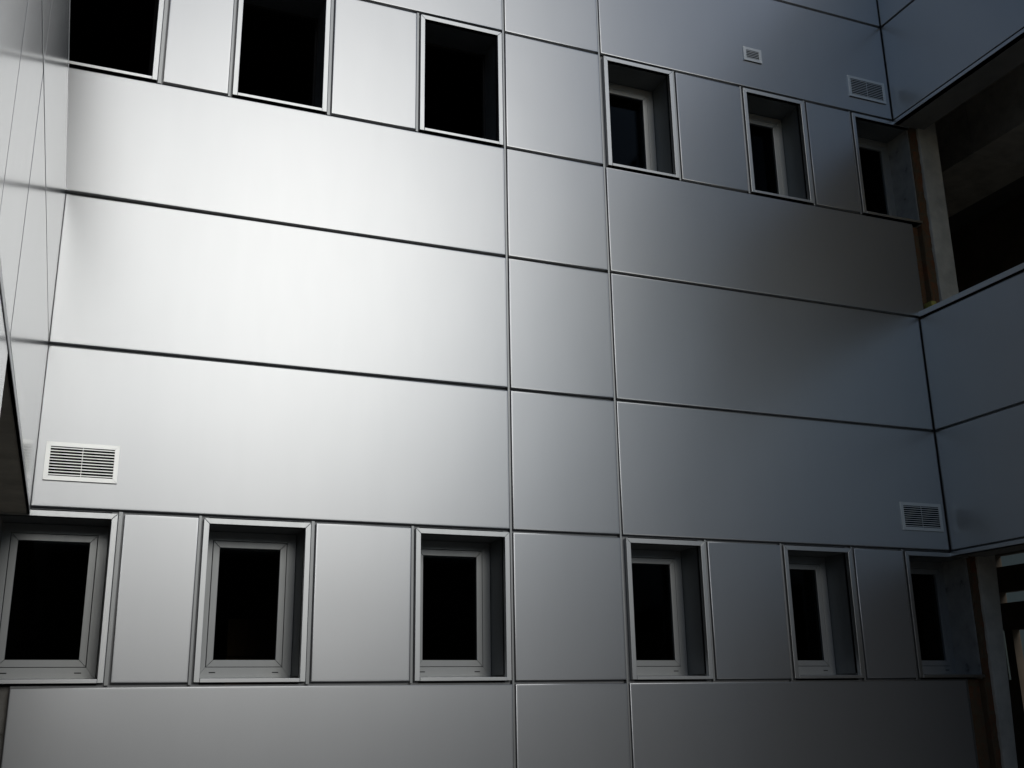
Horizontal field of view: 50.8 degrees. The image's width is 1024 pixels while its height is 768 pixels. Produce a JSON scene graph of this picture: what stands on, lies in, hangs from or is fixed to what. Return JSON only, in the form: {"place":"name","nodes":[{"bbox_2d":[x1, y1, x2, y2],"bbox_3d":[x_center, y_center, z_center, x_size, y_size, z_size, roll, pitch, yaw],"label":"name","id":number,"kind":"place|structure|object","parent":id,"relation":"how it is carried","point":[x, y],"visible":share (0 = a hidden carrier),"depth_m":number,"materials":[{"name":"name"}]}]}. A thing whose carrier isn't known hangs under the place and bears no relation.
{"place":"outdoors","nodes":[
{"label":"outdoors","id":0,"kind":"place"},
{"bbox_2d":[1001,553,1023,679],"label":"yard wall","id":1,"kind":"structure","parent":0,"point":[1013,559],"depth_m":16.01,"materials":[{"name":"paint"}]},
{"bbox_3d":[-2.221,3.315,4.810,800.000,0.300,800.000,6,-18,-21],"label":"ground","id":2,"kind":"structure","parent":0,"visible":0},
{"bbox_2d":[0,195,65,767],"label":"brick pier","id":3,"kind":"structure","parent":2,"relation":"on","point":[4,694],"depth_m":5.30,"materials":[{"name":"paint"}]},
{"bbox_2d":[0,0,69,513],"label":"panel wall","id":4,"kind":"structure","parent":2,"relation":"on","point":[34,59],"depth_m":3.56,"materials":[{"name":"silver metal"}]},
{"bbox_2d":[0,0,951,686],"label":"room","id":5,"kind":"object","parent":2,"relation":"on","point":[50,578],"visible":0.02,"depth_m":9.40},
{"bbox_2d":[0,0,984,767],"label":"panel facade","id":6,"kind":"structure","parent":2,"relation":"on","point":[354,342],"depth_m":6.73,"materials":[{"name":"silver metal"}]},
{"bbox_2d":[0,510,117,684],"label":"window","id":7,"kind":"structure","parent":6,"relation":"in","point":[93,529],"depth_m":5.65,"materials":[{"name":"silver metal"}]},
{"bbox_2d":[42,441,119,483],"bbox_3d":[-2.267,0.414,5.680,0.364,0.205,0.011,6,-18,-21],"label":"ventilation grille","id":8,"kind":"object","parent":6,"relation":"attached to","point":[80,462],"visible":1,"depth_m":5.68,"materials":[{"name":"metal"}]},
{"bbox_2d":[69,0,163,82],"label":"window","id":9,"kind":"structure","parent":6,"relation":"in","point":[157,29],"depth_m":6.46,"materials":[{"name":"silver metal"}]},
{"bbox_2d":[193,518,310,683],"bbox_3d":[-1.446,1.206,5.955,0.583,0.861,0.306,6,-18,-21],"label":"window","id":10,"kind":"structure","parent":6,"relation":"in","point":[287,538],"depth_m":6.00,"materials":[{"name":"silver metal"}]},
{"bbox_2d":[232,0,330,113],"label":"window","id":11,"kind":"structure","parent":6,"relation":"in","point":[307,10],"depth_m":7.03,"materials":[{"name":"silver metal"}]},
{"bbox_2d":[419,14,502,146],"bbox_3d":[-0.392,-2.012,7.394,0.586,0.877,0.306,6,-18,-21],"label":"window","id":12,"kind":"structure","parent":6,"relation":"in","point":[436,33],"depth_m":7.44,"materials":[{"name":"silver metal"}]},
{"bbox_2d":[413,528,511,681],"bbox_3d":[-0.336,1.318,6.391,0.586,0.861,0.306,6,-18,-21],"label":"window","id":13,"kind":"structure","parent":6,"relation":"in","point":[485,547],"depth_m":6.45,"materials":[{"name":"silver metal"}]},
{"bbox_2d":[602,56,679,179],"bbox_3d":[0.877,-1.883,7.891,0.571,0.877,0.306,6,-18,-21],"label":"window","id":14,"kind":"structure","parent":6,"relation":"in","point":[645,85],"depth_m":7.98,"materials":[{"name":"silver metal"}]},
{"bbox_2d":[624,538,713,680],"bbox_3d":[0.934,1.446,6.888,0.571,0.861,0.306,6,-18,-21],"label":"window","id":15,"kind":"structure","parent":6,"relation":"in","point":[679,557],"depth_m":6.95,"materials":[{"name":"silver metal"}]},
{"bbox_2d":[742,46,761,63],"bbox_3d":[1.860,-2.545,8.339,0.165,0.119,0.011,6,-18,-21],"label":"ventilation grille","id":16,"kind":"object","parent":6,"relation":"attached to","point":[752,55],"visible":1,"depth_m":8.33,"materials":[{"name":"metal"}]},
{"bbox_2d":[741,88,813,204],"bbox_3d":[1.968,-1.773,8.319,0.557,0.877,0.306,6,-18,-21],"label":"window","id":17,"kind":"structure","parent":6,"relation":"in","point":[774,157],"depth_m":8.42,"materials":[{"name":"silver metal"}]},
{"bbox_2d":[782,545,864,679],"bbox_3d":[2.025,1.557,7.316,0.557,0.861,0.306,6,-18,-21],"label":"window","id":18,"kind":"structure","parent":6,"relation":"in","point":[826,564],"depth_m":7.38,"materials":[{"name":"silver metal"}]},
{"bbox_2d":[847,75,886,104],"bbox_3d":[2.869,-2.379,8.715,0.365,0.190,0.011,6,-18,-21],"label":"ventilation grille","id":19,"kind":"object","parent":6,"relation":"attached to","point":[866,89],"visible":1,"depth_m":8.71,"materials":[{"name":"metal"}]},
{"bbox_2d":[850,113,922,226],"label":"window","id":20,"kind":"structure","parent":6,"relation":"in","point":[871,135],"depth_m":8.82,"materials":[{"name":"silver metal"}]},
{"bbox_2d":[899,502,943,531],"bbox_3d":[2.933,0.952,7.715,0.367,0.201,0.011,6,-18,-21],"label":"ventilation grille","id":21,"kind":"object","parent":6,"relation":"attached to","point":[921,516],"visible":1,"depth_m":7.71,"materials":[{"name":"metal"}]},
{"bbox_2d":[903,551,984,678],"bbox_3d":[2.980,1.653,7.690,0.576,0.861,0.306,6,-18,-21],"label":"window","id":22,"kind":"structure","parent":6,"relation":"in","point":[928,564],"depth_m":7.79,"materials":[{"name":"silver metal"}]},
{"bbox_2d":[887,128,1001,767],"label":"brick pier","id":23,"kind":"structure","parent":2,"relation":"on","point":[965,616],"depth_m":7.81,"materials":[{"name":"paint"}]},
{"bbox_2d":[877,0,1023,556],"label":"panel wall","id":24,"kind":"structure","parent":2,"relation":"on","point":[943,58],"depth_m":7.78,"materials":[{"name":"silver metal"}]},
{"bbox_2d":[924,301,935,308],"bbox_3d":[3.246,-0.584,8.337,0.057,0.095,0.083,6,-18,-21],"label":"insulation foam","id":25,"kind":"object","parent":24,"relation":"on","point":[928,304],"visible":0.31,"depth_m":8.32,"materials":[{"name":"yellow"}]},
{"bbox_2d":[916,123,1017,767],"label":"concrete column","id":26,"kind":"structure","parent":2,"relation":"on","point":[937,213],"depth_m":7.81,"materials":[{"name":"grey concrete"}]},
{"bbox_2d":[948,176,1023,767],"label":"room","id":27,"kind":"object","parent":2,"relation":"on","point":[987,236],"visible":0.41,"depth_m":11.54,"materials":[{"name":"concrete"}]},
{"bbox_2d":[935,62,1023,217],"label":"ceiling beam","id":28,"kind":"structure","parent":27,"relation":"attached to","point":[980,137],"depth_m":9.56,"materials":[{"name":"concrete"}]}
]}

